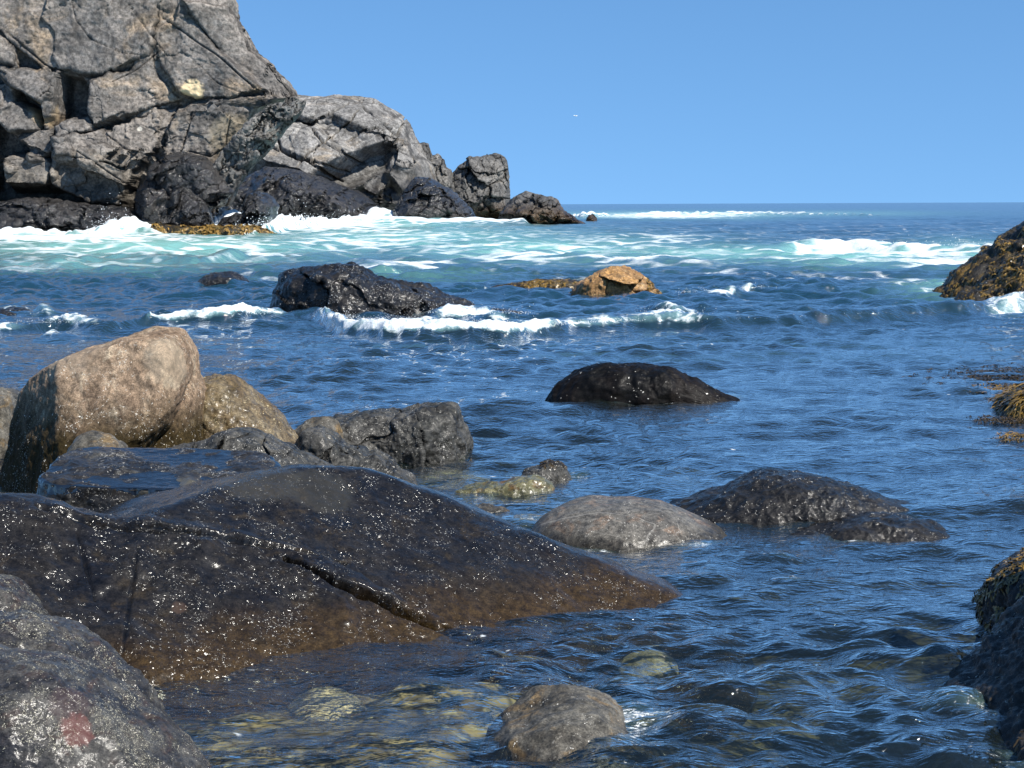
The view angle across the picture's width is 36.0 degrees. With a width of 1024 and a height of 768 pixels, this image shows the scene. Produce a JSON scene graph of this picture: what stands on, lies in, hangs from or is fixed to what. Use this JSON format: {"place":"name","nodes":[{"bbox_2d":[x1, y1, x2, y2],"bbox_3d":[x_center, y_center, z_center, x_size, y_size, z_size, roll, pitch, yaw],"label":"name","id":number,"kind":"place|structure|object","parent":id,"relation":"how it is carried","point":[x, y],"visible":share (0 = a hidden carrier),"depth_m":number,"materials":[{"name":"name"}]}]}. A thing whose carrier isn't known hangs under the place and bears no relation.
{"place":"outdoors","nodes":[
{"label":"outdoors","id":0,"kind":"place"},
{"bbox_2d":[0,0,300,215],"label":"cliff","id":1,"kind":"structure","parent":0,"point":[104,102],"depth_m":151.37,"materials":[{"name":"stone"}]},
{"bbox_2d":[247,94,437,210],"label":"rock shoulder","id":2,"kind":"object","parent":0,"point":[370,148],"visible":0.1,"depth_m":239.93,"materials":[{"name":"stone"}]},
{"bbox_2d":[420,142,454,191],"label":"rock","id":3,"kind":"object","parent":2,"relation":"on","point":[444,174],"visible":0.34,"depth_m":250.91,"materials":[{"name":"grey stone"}]},
{"bbox_2d":[0,202,1023,767],"bbox_3d":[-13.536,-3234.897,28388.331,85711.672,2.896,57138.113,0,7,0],"label":"sea","id":4,"kind":"structure","parent":0,"point":[822,386],"depth_m":25.17,"materials":[{"name":"liquid"}]},
{"bbox_2d":[0,306,30,314],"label":"boulder","id":5,"kind":"object","parent":4,"relation":"in","point":[6,311],"visible":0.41,"depth_m":35.33,"materials":[{"name":"grey stone"}]},
{"bbox_2d":[0,197,140,231],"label":"rock","id":6,"kind":"object","parent":4,"relation":"in","point":[45,213],"visible":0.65,"depth_m":144.92,"materials":[{"name":"grey stone"}]},
{"bbox_2d":[0,609,173,721],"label":"boulder","id":7,"kind":"object","parent":4,"relation":"in","point":[25,629],"visible":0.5,"depth_m":7.46,"materials":[{"name":"grey stone"}]},
{"bbox_2d":[67,430,127,452],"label":"boulder","id":8,"kind":"object","parent":4,"relation":"in","point":[92,438],"visible":0.2,"depth_m":11.50,"materials":[{"name":"grey stone"}]},
{"bbox_2d":[0,326,206,493],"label":"boulder","id":9,"kind":"object","parent":4,"relation":"in","point":[146,388],"visible":0.52,"depth_m":13.53,"materials":[{"name":"beige stone"}]},
{"bbox_2d":[157,187,213,226],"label":"rock","id":10,"kind":"object","parent":4,"relation":"in","point":[186,207],"visible":0.71,"depth_m":144.61,"materials":[{"name":"grey stone"}]},
{"bbox_2d":[134,152,237,223],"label":"rock","id":11,"kind":"object","parent":4,"relation":"in","point":[199,176],"visible":0.68,"depth_m":146.30,"materials":[{"name":"grey stone"}]},
{"bbox_2d":[212,97,305,207],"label":"rock","id":12,"kind":"object","parent":11,"relation":"on","point":[250,145],"visible":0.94,"depth_m":149.04,"materials":[{"name":"grey stone"}]},
{"bbox_2d":[149,222,273,234],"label":"rock","id":13,"kind":"object","parent":4,"relation":"in","point":[232,229],"visible":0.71,"depth_m":142.36,"materials":[{"name":"stone"}]},
{"bbox_2d":[198,271,249,285],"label":"boulder","id":14,"kind":"object","parent":4,"relation":"in","point":[216,278],"visible":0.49,"depth_m":48.92,"materials":[{"name":"grey stone"}]},
{"bbox_2d":[217,212,244,225],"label":"rock","id":15,"kind":"object","parent":4,"relation":"in","point":[234,218],"visible":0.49,"depth_m":146.00,"materials":[{"name":"grey stone"}]},
{"bbox_2d":[170,427,333,465],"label":"boulder","id":16,"kind":"object","parent":4,"relation":"on","point":[282,453],"visible":0.11,"depth_m":12.14,"materials":[{"name":"grey stone"}]},
{"bbox_2d":[241,191,279,226],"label":"sea spray","id":17,"kind":"object","parent":4,"relation":"in","point":[258,205],"visible":0.83,"depth_m":146.26,"materials":[{"name":"white liquid"}]},
{"bbox_2d":[215,166,380,218],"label":"rock","id":18,"kind":"object","parent":4,"relation":"in","point":[288,188],"visible":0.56,"depth_m":219.33,"materials":[{"name":"grey stone"}]},
{"bbox_2d":[269,261,474,316],"bbox_3d":[-3.080,-1.860,36.813,5.907,2.011,3.489,0,7,0],"label":"boulder","id":19,"kind":"object","parent":4,"relation":"in","point":[350,287],"visible":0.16,"depth_m":35.50,"materials":[{"name":"black stone"}]},
{"bbox_2d":[6,281,760,323],"bbox_3d":[-1.247,-2.106,36.864,21.610,0.465,2.267,-5,8,-37],"label":"sea spray","id":20,"kind":"object","parent":4,"relation":"on","point":[256,313],"visible":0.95,"depth_m":32.30,"materials":[{"name":"white liquid"}]},
{"bbox_2d":[392,177,475,218],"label":"rock","id":21,"kind":"object","parent":4,"relation":"in","point":[424,197],"visible":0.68,"depth_m":216.69,"materials":[{"name":"grey stone"}]},
{"bbox_2d":[416,469,489,491],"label":"sunken stone","id":22,"kind":"object","parent":4,"relation":"in","point":[431,482],"visible":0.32,"depth_m":14.78,"materials":[{"name":"grey stone"}]},
{"bbox_2d":[452,153,509,218],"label":"rock","id":23,"kind":"object","parent":4,"relation":"in","point":[482,186],"visible":0.59,"depth_m":252.34,"materials":[{"name":"grey stone"}]},
{"bbox_2d":[490,308,520,313],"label":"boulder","id":24,"kind":"object","parent":4,"relation":"in","point":[500,309],"visible":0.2,"depth_m":35.12,"materials":[{"name":"grey stone"}]},
{"bbox_2d":[490,278,578,288],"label":"boulder","id":25,"kind":"object","parent":4,"relation":"in","point":[553,283],"visible":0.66,"depth_m":46.52,"materials":[{"name":"brown stone"}]},
{"bbox_2d":[97,192,980,245],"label":"sea spray","id":26,"kind":"object","parent":4,"relation":"on","point":[289,222],"visible":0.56,"depth_m":134.37,"materials":[{"name":"white liquid"}]},
{"bbox_2d":[498,191,585,224],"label":"rock","id":27,"kind":"object","parent":4,"relation":"in","point":[531,207],"visible":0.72,"depth_m":205.11,"materials":[{"name":"grey stone"}]},
{"bbox_2d":[586,214,596,220],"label":"rock","id":28,"kind":"object","parent":4,"relation":"in","point":[591,217],"visible":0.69,"depth_m":233.38,"materials":[{"name":"brown stone"}]},
{"bbox_2d":[321,291,887,326],"bbox_3d":[1.792,-1.453,30.922,11.436,0.488,5.411,1,7,8],"label":"sea spray","id":29,"kind":"object","parent":4,"relation":"on","point":[498,311],"visible":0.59,"depth_m":30.56,"materials":[{"name":"white liquid"}]},
{"bbox_2d":[569,265,661,295],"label":"boulder","id":30,"kind":"object","parent":4,"relation":"in","point":[613,280],"visible":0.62,"depth_m":42.58,"materials":[{"name":"brown stone"}]},
{"bbox_2d":[545,362,739,405],"bbox_3d":[1.782,0.117,20.397,3.165,0.842,1.312,0,7,0],"label":"boulder","id":31,"kind":"object","parent":4,"relation":"in","point":[635,383],"visible":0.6,"depth_m":19.89,"materials":[{"name":"black stone"}]},
{"bbox_2d":[669,468,949,585],"bbox_3d":[2.408,1.171,12.668,2.863,0.883,2.114,0,7,0],"label":"boulder","id":32,"kind":"object","parent":4,"relation":"in","point":[839,510],"visible":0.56,"depth_m":12.34,"materials":[{"name":"black stone"}]},
{"bbox_2d":[894,592,1023,767],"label":"boulder","id":33,"kind":"object","parent":4,"relation":"in","point":[991,668],"visible":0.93,"depth_m":7.62,"materials":[{"name":"black stone"}]},
{"bbox_2d":[903,364,1022,388],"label":"floating seaweed","id":34,"kind":"object","parent":4,"relation":"on","point":[977,378],"visible":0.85,"depth_m":22.46,"materials":[{"name":"brown plant"}]},
{"bbox_2d":[932,221,1023,300],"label":"rock","id":35,"kind":"object","parent":4,"relation":"in","point":[995,268],"visible":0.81,"depth_m":40.68,"materials":[{"name":"brown stone"}]},
{"bbox_2d":[951,363,1023,388],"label":"floating seaweed","id":36,"kind":"object","parent":4,"relation":"on","point":[1014,377],"visible":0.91,"depth_m":22.44,"materials":[{"name":"brown plant"}]},
{"bbox_2d":[967,379,1016,400],"bbox_3d":[6.564,0.097,20.611,1.259,0.044,3.307,2,7,16],"label":"floating seaweed","id":37,"kind":"object","parent":4,"relation":"on","point":[997,388],"visible":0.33,"depth_m":20.96,"materials":[{"name":"brown plant"}]},
{"bbox_2d":[963,414,1023,424],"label":"floating seaweed","id":38,"kind":"object","parent":4,"relation":"on","point":[1011,420],"visible":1,"depth_m":17.91,"materials":[{"name":"plant"}]},
{"bbox_2d":[988,382,1023,418],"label":"boulder","id":39,"kind":"object","parent":4,"relation":"in","point":[1008,402],"visible":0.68,"depth_m":18.53,"materials":[{"name":"brown plant"}]},
{"bbox_2d":[988,431,1023,442],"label":"floating seaweed","id":40,"kind":"object","parent":4,"relation":"on","point":[1015,435],"visible":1,"depth_m":16.65,"materials":[{"name":"brown plant"}]},
{"bbox_2d":[173,407,976,767],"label":"seabed","id":41,"kind":"structure","parent":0,"point":[913,671],"depth_m":10.34,"materials":[{"name":"blue liquid"}]},
{"bbox_2d":[0,387,15,465],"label":"boulder","id":42,"kind":"object","parent":41,"relation":"on","point":[7,403],"visible":0.21,"depth_m":15.23,"materials":[{"name":"stone"}]},
{"bbox_2d":[5,388,19,403],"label":"boulder","id":43,"kind":"object","parent":41,"relation":"on","point":[15,392],"visible":0.02,"depth_m":16.58,"materials":[{"name":"grey stone"}]},
{"bbox_2d":[0,574,48,614],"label":"boulder","id":44,"kind":"object","parent":41,"relation":"on","point":[16,593],"visible":0.23,"depth_m":8.15,"materials":[{"name":"grey stone"}]},
{"bbox_2d":[0,644,222,767],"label":"boulder","id":45,"kind":"object","parent":41,"relation":"on","point":[58,709],"visible":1,"depth_m":6.67,"materials":[{"name":"grey stone"}]},
{"bbox_2d":[36,447,280,511],"bbox_3d":[-2.343,0.998,10.890,1.798,1.016,1.049,0,7,0],"label":"boulder","id":46,"kind":"object","parent":41,"relation":"on","point":[98,479],"visible":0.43,"depth_m":10.68,"materials":[{"name":"black stone"}]},
{"bbox_2d":[203,374,297,443],"bbox_3d":[-2.436,0.623,14.782,1.520,1.456,1.389,0,7,0],"label":"boulder","id":47,"kind":"object","parent":41,"relation":"on","point":[232,401],"visible":0.1,"depth_m":14.37,"materials":[{"name":"beige stone"}]},
{"bbox_2d":[295,416,343,437],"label":"boulder","id":48,"kind":"object","parent":41,"relation":"on","point":[331,423],"visible":0.12,"depth_m":15.27,"materials":[{"name":"grey stone"}]},
{"bbox_2d":[287,687,365,720],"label":"sunken stone","id":49,"kind":"object","parent":41,"relation":"on","point":[333,713],"visible":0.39,"depth_m":8.27,"materials":[{"name":"beige stone"}]},
{"bbox_2d":[294,424,416,484],"bbox_3d":[-1.380,0.848,13.611,1.315,1.007,1.037,0,7,0],"label":"boulder","id":50,"kind":"object","parent":41,"relation":"on","point":[330,446],"visible":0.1,"depth_m":13.32,"materials":[{"name":"grey stone"}]},
{"bbox_2d":[0,464,758,740],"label":"boulder","id":51,"kind":"object","parent":41,"relation":"on","point":[221,578],"visible":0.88,"depth_m":9.29,"materials":[{"name":"brown stone"}]},
{"bbox_2d":[333,401,474,494],"bbox_3d":[-1.154,0.767,15.809,1.875,1.235,1.444,0,7,0],"label":"boulder","id":52,"kind":"object","parent":41,"relation":"on","point":[418,434],"visible":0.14,"depth_m":15.32,"materials":[{"name":"grey stone"}]},
{"bbox_2d":[476,503,515,523],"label":"boulder","id":53,"kind":"object","parent":41,"relation":"on","point":[490,508],"visible":0.2,"depth_m":12.75,"materials":[{"name":"grey stone"}]},
{"bbox_2d":[451,474,561,529],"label":"boulder","id":54,"kind":"object","parent":41,"relation":"on","point":[516,487],"visible":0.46,"depth_m":13.50,"materials":[{"name":"beige stone"}]},
{"bbox_2d":[521,459,577,503],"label":"boulder","id":55,"kind":"object","parent":41,"relation":"on","point":[552,471],"visible":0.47,"depth_m":14.34,"materials":[{"name":"grey stone"}]},
{"bbox_2d":[472,684,672,767],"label":"boulder","id":56,"kind":"object","parent":41,"relation":"on","point":[545,723],"visible":0.91,"depth_m":7.27,"materials":[{"name":"grey stone"}]},
{"bbox_2d":[531,495,760,596],"bbox_3d":[0.911,1.256,12.171,2.002,0.750,1.323,0,7,0],"label":"boulder","id":57,"kind":"object","parent":41,"relation":"on","point":[617,524],"visible":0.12,"depth_m":11.72,"materials":[{"name":"grey stone"}]},
{"bbox_2d":[614,650,678,690],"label":"sunken stone","id":58,"kind":"object","parent":41,"relation":"on","point":[633,659],"visible":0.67,"depth_m":8.96,"materials":[{"name":"green stone"}]},
{"bbox_2d":[644,719,693,767],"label":"boulder","id":59,"kind":"object","parent":41,"relation":"on","point":[672,729],"visible":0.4,"depth_m":7.76,"materials":[{"name":"stone"}]},
{"bbox_2d":[971,547,1023,649],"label":"boulder","id":60,"kind":"object","parent":41,"relation":"on","point":[1000,590],"visible":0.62,"depth_m":9.24,"materials":[{"name":"brown stone"}]},
{"bbox_2d":[236,0,1023,203],"label":"sky","id":61,"kind":"structure","parent":0,"point":[672,101],"materials":[{"name":"blue"}]}
]}

